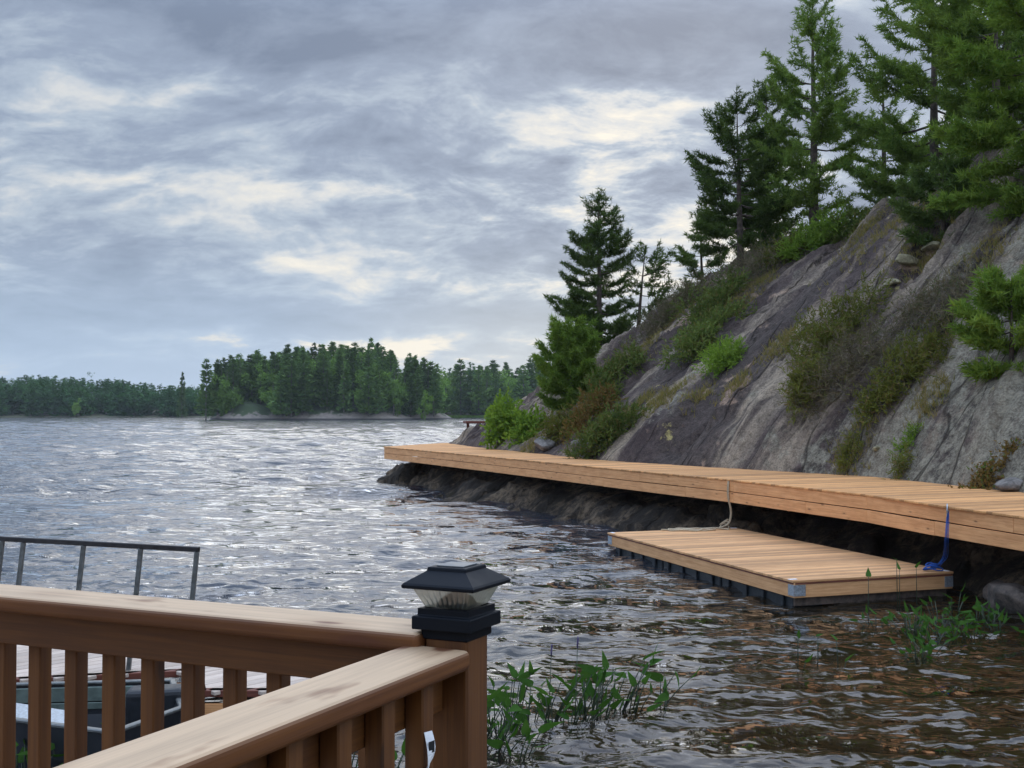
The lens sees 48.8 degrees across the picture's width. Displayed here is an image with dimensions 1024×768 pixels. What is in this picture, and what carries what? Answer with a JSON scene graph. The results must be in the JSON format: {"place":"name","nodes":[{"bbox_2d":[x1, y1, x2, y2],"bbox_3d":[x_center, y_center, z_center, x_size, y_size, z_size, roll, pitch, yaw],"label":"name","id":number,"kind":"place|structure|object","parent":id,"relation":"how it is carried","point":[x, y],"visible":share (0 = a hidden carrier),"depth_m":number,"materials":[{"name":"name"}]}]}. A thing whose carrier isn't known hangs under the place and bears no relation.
{"place":"outdoors","nodes":[
{"label":"outdoors","id":0,"kind":"place"},
{"bbox_2d":[0,406,484,416],"bbox_3d":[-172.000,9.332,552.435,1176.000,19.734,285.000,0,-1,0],"label":"shore terrain","id":1,"kind":"structure","parent":0,"point":[105,415],"depth_m":543.99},
{"bbox_2d":[175,372,188,416],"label":"pine tree","id":2,"kind":"object","parent":1,"relation":"on","point":[182,397],"visible":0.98,"depth_m":535.81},
{"bbox_2d":[0,362,543,416],"bbox_3d":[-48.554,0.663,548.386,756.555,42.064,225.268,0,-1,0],"label":"woods","id":3,"kind":"object","parent":1,"relation":"on","point":[42,395],"visible":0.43,"depth_m":550.34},
{"bbox_2d":[446,359,472,414],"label":"pine tree","id":4,"kind":"object","parent":1,"relation":"on","point":[455,403],"visible":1,"depth_m":501.65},
{"bbox_2d":[461,370,479,414],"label":"pine tree","id":5,"kind":"object","parent":1,"relation":"on","point":[469,379],"visible":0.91,"depth_m":502.80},
{"bbox_2d":[464,365,489,414],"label":"pine tree","id":6,"kind":"object","parent":1,"relation":"on","point":[478,372],"visible":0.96,"depth_m":500.59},
{"bbox_2d":[506,364,532,402],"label":"pine tree","id":7,"kind":"object","parent":1,"relation":"on","point":[520,382],"visible":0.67,"depth_m":499.24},
{"bbox_2d":[210,399,452,419],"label":"island terrain","id":8,"kind":"structure","parent":0,"point":[250,411],"depth_m":381.25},
{"bbox_2d":[193,358,219,419],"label":"pine tree","id":9,"kind":"object","parent":8,"relation":"on","point":[202,392],"visible":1,"depth_m":383.66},
{"bbox_2d":[199,363,225,416],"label":"pine tree","id":10,"kind":"object","parent":8,"relation":"on","point":[218,369],"visible":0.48,"depth_m":398.75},
{"bbox_2d":[211,373,243,415],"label":"broadleaf tree","id":11,"kind":"object","parent":8,"relation":"on","point":[222,406],"visible":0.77,"depth_m":384.51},
{"bbox_2d":[223,387,240,413],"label":"broadleaf tree","id":12,"kind":"object","parent":8,"relation":"on","point":[234,399],"visible":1,"depth_m":381.30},
{"bbox_2d":[219,358,247,405],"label":"pine tree","id":13,"kind":"object","parent":8,"relation":"on","point":[233,381],"visible":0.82,"depth_m":388.85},
{"bbox_2d":[231,371,256,394],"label":"broadleaf tree","id":14,"kind":"object","parent":8,"relation":"on","point":[244,377],"visible":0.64,"depth_m":390.55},
{"bbox_2d":[243,364,259,401],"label":"pine tree","id":15,"kind":"object","parent":8,"relation":"on","point":[250,373],"visible":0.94,"depth_m":392.88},
{"bbox_2d":[249,363,272,403],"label":"broadleaf tree","id":16,"kind":"object","parent":8,"relation":"on","point":[260,375],"visible":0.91,"depth_m":393.46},
{"bbox_2d":[266,371,292,416],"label":"pine tree","id":17,"kind":"object","parent":8,"relation":"on","point":[270,404],"visible":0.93,"depth_m":378.18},
{"bbox_2d":[272,359,305,416],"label":"pine tree","id":18,"kind":"object","parent":8,"relation":"on","point":[291,366],"visible":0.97,"depth_m":377.64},
{"bbox_2d":[273,355,305,414],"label":"pine tree","id":19,"kind":"object","parent":8,"relation":"on","point":[285,361],"visible":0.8,"depth_m":379.63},
{"bbox_2d":[291,376,314,414],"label":"pine tree","id":20,"kind":"object","parent":8,"relation":"on","point":[301,381],"visible":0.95,"depth_m":378.82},
{"bbox_2d":[287,348,319,404],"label":"pine tree","id":21,"kind":"object","parent":8,"relation":"on","point":[302,356],"visible":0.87,"depth_m":382.02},
{"bbox_2d":[304,350,340,405],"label":"pine tree","id":22,"kind":"object","parent":8,"relation":"on","point":[324,361],"visible":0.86,"depth_m":383.83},
{"bbox_2d":[315,370,337,409],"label":"pine tree","id":23,"kind":"object","parent":8,"relation":"on","point":[327,387],"visible":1,"depth_m":381.06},
{"bbox_2d":[332,351,346,402],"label":"pine tree","id":24,"kind":"object","parent":8,"relation":"on","point":[339,365],"visible":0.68,"depth_m":385.25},
{"bbox_2d":[335,362,354,412],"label":"pine tree","id":25,"kind":"object","parent":8,"relation":"on","point":[342,391],"visible":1,"depth_m":380.00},
{"bbox_2d":[345,362,361,406],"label":"pine tree","id":26,"kind":"object","parent":8,"relation":"on","point":[353,372],"visible":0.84,"depth_m":383.01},
{"bbox_2d":[344,370,370,410],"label":"broadleaf tree","id":27,"kind":"object","parent":8,"relation":"on","point":[358,394],"visible":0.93,"depth_m":379.70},
{"bbox_2d":[354,366,381,415],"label":"pine tree","id":28,"kind":"object","parent":8,"relation":"on","point":[367,383],"visible":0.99,"depth_m":378.37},
{"bbox_2d":[363,376,388,411],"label":"pine tree","id":29,"kind":"object","parent":8,"relation":"on","point":[380,394],"visible":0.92,"depth_m":380.47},
{"bbox_2d":[371,363,390,402],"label":"broadleaf tree","id":30,"kind":"object","parent":8,"relation":"on","point":[384,388],"visible":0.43,"depth_m":386.31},
{"bbox_2d":[383,371,403,405],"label":"broadleaf tree","id":31,"kind":"object","parent":8,"relation":"on","point":[401,392],"visible":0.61,"depth_m":389.35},
{"bbox_2d":[385,382,403,416],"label":"broadleaf tree","id":32,"kind":"object","parent":8,"relation":"on","point":[396,401],"visible":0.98,"depth_m":384.80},
{"bbox_2d":[399,375,421,416],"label":"pine tree","id":33,"kind":"object","parent":8,"relation":"on","point":[412,400],"visible":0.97,"depth_m":393.85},
{"bbox_2d":[411,369,425,411],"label":"pine tree","id":34,"kind":"object","parent":8,"relation":"on","point":[418,385],"visible":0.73,"depth_m":398.82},
{"bbox_2d":[416,391,433,419],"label":"broadleaf tree","id":35,"kind":"object","parent":8,"relation":"on","point":[426,409],"visible":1,"depth_m":385.88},
{"bbox_2d":[420,361,439,407],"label":"pine tree","id":36,"kind":"object","parent":8,"relation":"on","point":[430,368],"visible":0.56,"depth_m":406.84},
{"bbox_2d":[424,364,445,416],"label":"pine tree","id":37,"kind":"object","parent":8,"relation":"on","point":[435,384],"visible":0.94,"depth_m":400.02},
{"bbox_2d":[0,0,1022,393],"label":"sky","id":38,"kind":"structure","parent":0,"point":[184,183],"materials":[{"name":"grey"}]},
{"bbox_2d":[0,417,1023,767],"bbox_3d":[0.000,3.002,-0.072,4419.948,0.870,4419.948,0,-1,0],"label":"water","id":39,"kind":"structure","parent":0,"point":[308,515],"depth_m":18.78,"materials":[{"name":"liquid"}]},
{"bbox_2d":[15,678,180,767],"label":"boat","id":40,"kind":"object","parent":39,"relation":"on","point":[172,702],"visible":0.44,"depth_m":9.59,"materials":[{"name":"black plastic"}]},
{"bbox_2d":[16,645,309,714],"bbox_3d":[-4.031,4.139,12.056,5.763,2.700,4.188,0,-1,0],"label":"lake dock","id":41,"kind":"object","parent":39,"relation":"in","point":[256,684],"visible":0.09,"depth_m":10.78,"materials":[{"name":"grey wood"}]},
{"bbox_2d":[0,536,199,670],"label":"handrail","id":42,"kind":"object","parent":41,"relation":"on","point":[83,544],"visible":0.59,"depth_m":11.10,"materials":[{"name":"grey metal"}]},
{"bbox_2d":[487,676,516,733],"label":"water plant","id":43,"kind":"object","parent":39,"relation":"in","point":[507,703],"visible":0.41,"depth_m":10.54,"materials":[{"name":"green plant"}]},
{"bbox_2d":[487,682,523,738],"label":"water plant","id":44,"kind":"object","parent":39,"relation":"in","point":[503,696],"visible":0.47,"depth_m":10.11,"materials":[{"name":"green plant"}]},
{"bbox_2d":[487,704,529,753],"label":"water plant","id":45,"kind":"object","parent":39,"relation":"in","point":[498,744],"visible":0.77,"depth_m":9.88,"materials":[{"name":"green plant"}]},
{"bbox_2d":[491,660,541,719],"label":"water plant","id":46,"kind":"object","parent":39,"relation":"in","point":[522,674],"visible":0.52,"depth_m":11.05,"materials":[{"name":"green plant"}]},
{"bbox_2d":[502,678,551,722],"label":"water plant","id":47,"kind":"object","parent":39,"relation":"in","point":[524,714],"visible":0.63,"depth_m":10.90,"materials":[{"name":"green plant"}]},
{"bbox_2d":[503,721,564,758],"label":"water plant","id":48,"kind":"object","parent":39,"relation":"in","point":[542,729],"visible":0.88,"depth_m":9.90,"materials":[{"name":"green plant"}]},
{"bbox_2d":[528,685,576,724],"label":"water plant","id":49,"kind":"object","parent":39,"relation":"in","point":[540,706],"visible":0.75,"depth_m":10.61,"materials":[{"name":"green plant"}]},
{"bbox_2d":[539,644,603,721],"bbox_3d":[0.564,2.948,11.056,0.576,0.841,0.567,0,-1,-16],"label":"water plant","id":50,"kind":"object","parent":39,"relation":"in","point":[570,694],"visible":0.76,"depth_m":10.96,"materials":[{"name":"green plant"}]},
{"bbox_2d":[562,667,617,718],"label":"water plant","id":51,"kind":"object","parent":39,"relation":"in","point":[599,674],"visible":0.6,"depth_m":11.02,"materials":[{"name":"green plant"}]},
{"bbox_2d":[558,637,625,723],"bbox_3d":[0.784,2.883,10.803,0.696,0.960,0.494,0,-1,6],"label":"water plant","id":52,"kind":"object","parent":39,"relation":"in","point":[614,692],"visible":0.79,"depth_m":10.78,"materials":[{"name":"green plant"}]},
{"bbox_2d":[568,651,624,718],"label":"water plant","id":53,"kind":"object","parent":39,"relation":"in","point":[615,704],"visible":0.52,"depth_m":11.10,"materials":[{"name":"green plant"}]},
{"bbox_2d":[602,642,664,713],"bbox_3d":[1.230,2.964,11.259,0.705,0.819,0.370,0,-1,-10],"label":"water plant","id":54,"kind":"object","parent":39,"relation":"in","point":[652,661],"visible":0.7,"depth_m":11.29,"materials":[{"name":"green plant"}]},
{"bbox_2d":[613,662,663,712],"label":"water plant","id":55,"kind":"object","parent":39,"relation":"in","point":[632,680],"visible":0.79,"depth_m":11.29,"materials":[{"name":"green plant"}]},
{"bbox_2d":[639,671,668,707],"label":"water plant","id":56,"kind":"object","parent":39,"relation":"in","point":[659,677],"visible":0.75,"depth_m":11.46,"materials":[{"name":"green plant"}]},
{"bbox_2d":[608,528,952,605],"bbox_3d":[4.604,3.438,21.172,3.067,0.697,7.325,0,-1,-18],"label":"floating dock","id":57,"kind":"object","parent":39,"relation":"on","point":[777,570],"visible":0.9,"depth_m":19.23,"materials":[{"name":"brown wood"}]},
{"bbox_2d":[890,633,939,658],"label":"water plant","id":58,"kind":"object","parent":39,"relation":"in","point":[924,648],"visible":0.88,"depth_m":13.77,"materials":[{"name":"green plant"}]},
{"bbox_2d":[915,624,959,645],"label":"water plant","id":59,"kind":"object","parent":39,"relation":"in","point":[942,630],"visible":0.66,"depth_m":14.55,"materials":[{"name":"green plant"}]},
{"bbox_2d":[969,596,1006,627],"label":"water plant","id":60,"kind":"object","parent":39,"relation":"in","point":[979,608],"visible":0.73,"depth_m":15.74,"materials":[{"name":"green plant"}]},
{"bbox_2d":[376,128,1023,597],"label":"rock hill","id":61,"kind":"structure","parent":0,"point":[748,428],"depth_m":29.73,"materials":[{"name":"stone"}]},
{"bbox_2d":[478,385,526,448],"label":"leafy bush","id":62,"kind":"object","parent":61,"relation":"on","point":[501,414],"visible":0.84,"depth_m":44.39,"materials":[{"name":"green plant"}]},
{"bbox_2d":[501,403,548,448],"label":"leafy bush","id":63,"kind":"object","parent":61,"relation":"on","point":[524,423],"visible":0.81,"depth_m":43.23,"materials":[{"name":"green plant"}]},
{"bbox_2d":[534,436,555,450],"bbox_3d":[1.169,2.111,40.009,0.800,0.449,1.023,2,11,10],"label":"boulder","id":64,"kind":"object","parent":61,"relation":"on","point":[541,444],"visible":0.94,"depth_m":39.75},
{"bbox_2d":[528,398,590,443],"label":"shrub","id":65,"kind":"object","parent":61,"relation":"on","point":[552,429],"visible":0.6,"depth_m":40.17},
{"bbox_2d":[528,312,604,413],"bbox_3d":[2.166,-0.779,43.137,3.148,4.016,3.042,-1,-1,20],"label":"young pine","id":66,"kind":"object","parent":61,"relation":"on","point":[574,349],"visible":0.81,"depth_m":42.48,"materials":[{"name":"green plant"}]},
{"bbox_2d":[542,185,638,346],"bbox_3d":[3.801,-4.758,50.558,4.905,8.213,5.252,0,-1,0],"label":"pine tree","id":67,"kind":"object","parent":61,"relation":"on","point":[574,305],"visible":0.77,"depth_m":50.28,"materials":[{"name":"green plant"}]},
{"bbox_2d":[558,378,627,451],"bbox_3d":[2.726,1.049,38.144,2.382,2.625,2.341,0,-1,0],"label":"rusty shrub","id":68,"kind":"object","parent":61,"relation":"on","point":[597,403],"visible":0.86,"depth_m":37.84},
{"bbox_2d":[572,352,628,411],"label":"juniper","id":69,"kind":"object","parent":61,"relation":"on","point":[605,374],"visible":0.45,"depth_m":40.92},
{"bbox_2d":[558,394,652,459],"bbox_3d":[2.901,1.488,35.283,3.105,2.413,2.264,-1,-1,22],"label":"juniper","id":70,"kind":"object","parent":61,"relation":"on","point":[608,426],"visible":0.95,"depth_m":35.14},
{"bbox_2d":[596,335,654,380],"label":"shrub","id":71,"kind":"object","parent":61,"relation":"on","point":[631,361],"visible":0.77,"depth_m":41.82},
{"bbox_2d":[617,238,678,326],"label":"pine tree","id":72,"kind":"object","parent":61,"relation":"on","point":[651,272],"visible":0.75,"depth_m":50.01,"materials":[{"name":"green plant"}]},
{"bbox_2d":[613,282,699,351],"bbox_3d":[6.035,-2.599,45.662,3.395,3.216,2.920,1,-2,-38],"label":"heath","id":73,"kind":"object","parent":61,"relation":"on","point":[656,322],"visible":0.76,"depth_m":45.23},
{"bbox_2d":[649,316,722,369],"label":"juniper","id":74,"kind":"object","parent":61,"relation":"on","point":[696,341],"visible":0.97,"depth_m":38.60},
{"bbox_2d":[656,261,735,315],"bbox_3d":[7.387,-3.812,46.097,3.106,2.516,2.926,-1,-2,33],"label":"heath","id":75,"kind":"object","parent":61,"relation":"on","point":[698,281],"visible":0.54,"depth_m":45.88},
{"bbox_2d":[671,211,731,292],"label":"pine tree","id":76,"kind":"object","parent":61,"relation":"on","point":[687,258],"visible":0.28,"depth_m":49.59,"materials":[{"name":"green plant"}]},
{"bbox_2d":[383,443,1023,550],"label":"boardwalk","id":77,"kind":"structure","parent":61,"relation":"on","point":[992,509],"depth_m":23.50,"materials":[{"name":"brown wood"}]},
{"bbox_2d":[661,481,731,531],"bbox_3d":[4.050,2.643,24.535,1.716,1.110,0.459,0,-1,-16],"label":"rope","id":78,"kind":"object","parent":77,"relation":"hanging from","point":[701,529],"visible":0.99,"depth_m":24.62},
{"bbox_2d":[923,511,948,570],"bbox_3d":[6.848,2.507,18.029,0.420,1.014,0.756,0,-1,0],"label":"rope","id":79,"kind":"object","parent":77,"relation":"hanging from","point":[935,566],"visible":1,"depth_m":18.21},
{"bbox_2d":[665,263,754,326],"bbox_3d":[7.535,-3.348,42.323,3.349,2.600,2.673,0,-1,0],"label":"shrub","id":80,"kind":"object","parent":61,"relation":"on","point":[713,295],"visible":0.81,"depth_m":42.06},
{"bbox_2d":[670,295,757,350],"bbox_3d":[7.109,-2.062,39.935,3.123,2.302,2.280,0,-1,0],"label":"shrub","id":81,"kind":"object","parent":61,"relation":"on","point":[723,314],"visible":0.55,"depth_m":39.77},
{"bbox_2d":[690,329,748,379],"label":"juniper","id":82,"kind":"object","parent":61,"relation":"on","point":[723,356],"visible":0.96,"depth_m":34.12,"materials":[{"name":"green plant"}]},
{"bbox_2d":[682,86,802,266],"bbox_3d":[9.229,-8.316,45.969,4.774,7.706,5.520,0,-1,0],"label":"pine tree","id":83,"kind":"object","parent":61,"relation":"on","point":[716,225],"visible":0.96,"depth_m":45.27,"materials":[{"name":"green plant"}]},
{"bbox_2d":[710,229,786,288],"bbox_3d":[9.162,-4.636,43.280,3.325,2.852,3.366,0,-1,0],"label":"heath","id":84,"kind":"object","parent":61,"relation":"on","point":[754,266],"visible":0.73,"depth_m":43.03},
{"bbox_2d":[709,78,808,270],"bbox_3d":[11.526,-8.005,51.358,5.322,12.094,5.116,-1,-2,37],"label":"pine tree","id":85,"kind":"object","parent":61,"relation":"on","point":[789,223],"visible":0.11,"depth_m":50.69,"materials":[{"name":"green plant"}]},
{"bbox_2d":[516,187,1023,475],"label":"dry grass","id":86,"kind":"structure","parent":61,"relation":"on","point":[735,383],"depth_m":32.20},
{"bbox_2d":[753,228,810,271],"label":"shrub","id":87,"kind":"object","parent":61,"relation":"on","point":[774,259],"visible":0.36,"depth_m":42.42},
{"bbox_2d":[776,343,831,425],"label":"juniper","id":88,"kind":"object","parent":61,"relation":"on","point":[795,380],"visible":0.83,"depth_m":28.83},
{"bbox_2d":[750,0,876,223],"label":"pine tree","id":89,"kind":"object","parent":61,"relation":"on","point":[822,131],"visible":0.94,"depth_m":43.78,"materials":[{"name":"green plant"}]},
{"bbox_2d":[774,200,861,262],"bbox_3d":[11.172,-5.632,41.771,3.168,2.645,2.692,0,-1,0],"label":"leafy bush","id":90,"kind":"object","parent":61,"relation":"on","point":[814,236],"visible":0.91,"depth_m":41.31,"materials":[{"name":"green plant"}]},
{"bbox_2d":[780,266,899,365],"bbox_3d":[8.904,-1.793,30.740,3.254,3.022,2.388,0,-1,0],"label":"juniper","id":91,"kind":"object","parent":61,"relation":"on","point":[815,334],"visible":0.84,"depth_m":30.60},
{"bbox_2d":[780,304,902,432],"bbox_3d":[8.260,-0.369,28.312,3.229,3.405,2.966,-1,-2,30],"label":"dead brush","id":92,"kind":"object","parent":61,"relation":"on","point":[844,365],"visible":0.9,"depth_m":28.32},
{"bbox_2d":[812,203,874,244],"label":"shrub","id":93,"kind":"object","parent":61,"relation":"on","point":[853,220],"visible":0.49,"depth_m":40.91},
{"bbox_2d":[825,416,864,473],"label":"moss clump","id":94,"kind":"object","parent":61,"relation":"on","point":[847,446],"visible":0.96,"depth_m":26.60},
{"bbox_2d":[846,369,910,436],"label":"shrub","id":95,"kind":"object","parent":61,"relation":"on","point":[876,396],"visible":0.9,"depth_m":26.63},
{"bbox_2d":[833,53,929,225],"bbox_3d":[15.602,-9.547,46.854,4.164,8.847,4.642,-1,-2,30],"label":"pine tree","id":96,"kind":"object","parent":61,"relation":"on","point":[911,122],"visible":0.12,"depth_m":46.61,"materials":[{"name":"green plant"}]},
{"bbox_2d":[880,440,918,480],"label":"grass tuft","id":97,"kind":"object","parent":61,"relation":"on","point":[900,465],"visible":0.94,"depth_m":24.76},
{"bbox_2d":[886,421,924,459],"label":"moss clump","id":98,"kind":"object","parent":61,"relation":"on","point":[912,437],"visible":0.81,"depth_m":25.32,"materials":[{"name":"green plant"}]},
{"bbox_2d":[895,254,918,265],"bbox_3d":[11.084,-3.401,31.438,1.328,0.297,0.578,8,0,-41],"label":"boulder","id":99,"kind":"object","parent":61,"relation":"on","point":[905,259],"visible":0.81,"depth_m":31.03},
{"bbox_2d":[861,272,954,367],"bbox_3d":[9.769,-1.436,28.096,2.359,2.903,2.053,0,-1,0],"label":"dead brush","id":100,"kind":"object","parent":61,"relation":"on","point":[902,316],"visible":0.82,"depth_m":28.01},
{"bbox_2d":[832,0,990,199],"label":"pine tree","id":101,"kind":"object","parent":61,"relation":"on","point":[906,74],"visible":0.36,"depth_m":41.01,"materials":[{"name":"green plant"}]},
{"bbox_2d":[865,302,958,398],"bbox_3d":[9.528,-0.809,26.840,2.466,2.511,1.986,0,-1,-14],"label":"shrub","id":102,"kind":"object","parent":61,"relation":"on","point":[913,368],"visible":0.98,"depth_m":26.69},
{"bbox_2d":[887,146,984,246],"bbox_3d":[12.132,-5.130,31.765,2.757,3.028,2.910,-1,-2,34],"label":"stunted tree","id":103,"kind":"object","parent":61,"relation":"on","point":[946,179],"visible":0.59,"depth_m":31.32,"materials":[{"name":"plant"}]},
{"bbox_2d":[903,243,1001,335],"bbox_3d":[10.719,-2.234,27.434,2.446,2.639,1.953,0,-1,20],"label":"dead brush","id":104,"kind":"object","parent":61,"relation":"on","point":[952,281],"visible":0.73,"depth_m":27.44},
{"bbox_2d":[896,0,1023,163],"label":"pine tree","id":105,"kind":"object","parent":61,"relation":"on","point":[959,103],"visible":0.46,"depth_m":34.16,"materials":[{"name":"green plant"}]},
{"bbox_2d":[903,0,1023,147],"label":"pine tree","id":106,"kind":"object","parent":61,"relation":"on","point":[956,83],"visible":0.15,"depth_m":35.97,"materials":[{"name":"green plant"}]},
{"bbox_2d":[925,0,1023,222],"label":"pine tree","id":107,"kind":"object","parent":61,"relation":"on","point":[975,139],"visible":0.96,"depth_m":28.61,"materials":[{"name":"green plant"}]},
{"bbox_2d":[945,261,1023,385],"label":"young pine","id":108,"kind":"object","parent":61,"relation":"on","point":[997,293],"visible":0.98,"depth_m":23.58,"materials":[{"name":"green plant"}]},
{"bbox_2d":[948,434,1023,489],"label":"dry shrub","id":109,"kind":"object","parent":61,"relation":"on","point":[980,477],"visible":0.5,"depth_m":21.82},
{"bbox_2d":[987,583,1023,613],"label":"boulder","id":110,"kind":"object","parent":61,"relation":"on","point":[1009,597],"visible":0.78,"depth_m":16.70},
{"bbox_2d":[994,477,1022,491],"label":"boulder","id":111,"kind":"object","parent":61,"relation":"on","point":[1011,484],"visible":0.84,"depth_m":20.94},
{"bbox_3d":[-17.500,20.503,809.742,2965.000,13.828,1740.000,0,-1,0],"label":"ground","id":112,"kind":"structure","parent":0,"visible":0},
{"bbox_2d":[0,584,486,767],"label":"deck railing","id":113,"kind":"object","parent":112,"relation":"on","point":[370,688],"visible":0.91,"depth_m":2.22,"materials":[{"name":"brown wood"}]},
{"bbox_2d":[401,562,510,642],"bbox_3d":[-0.105,0.411,2.151,0.150,0.136,0.157,-1,-2,27],"label":"post light","id":114,"kind":"object","parent":113,"relation":"on","point":[457,613],"visible":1,"depth_m":2.11,"materials":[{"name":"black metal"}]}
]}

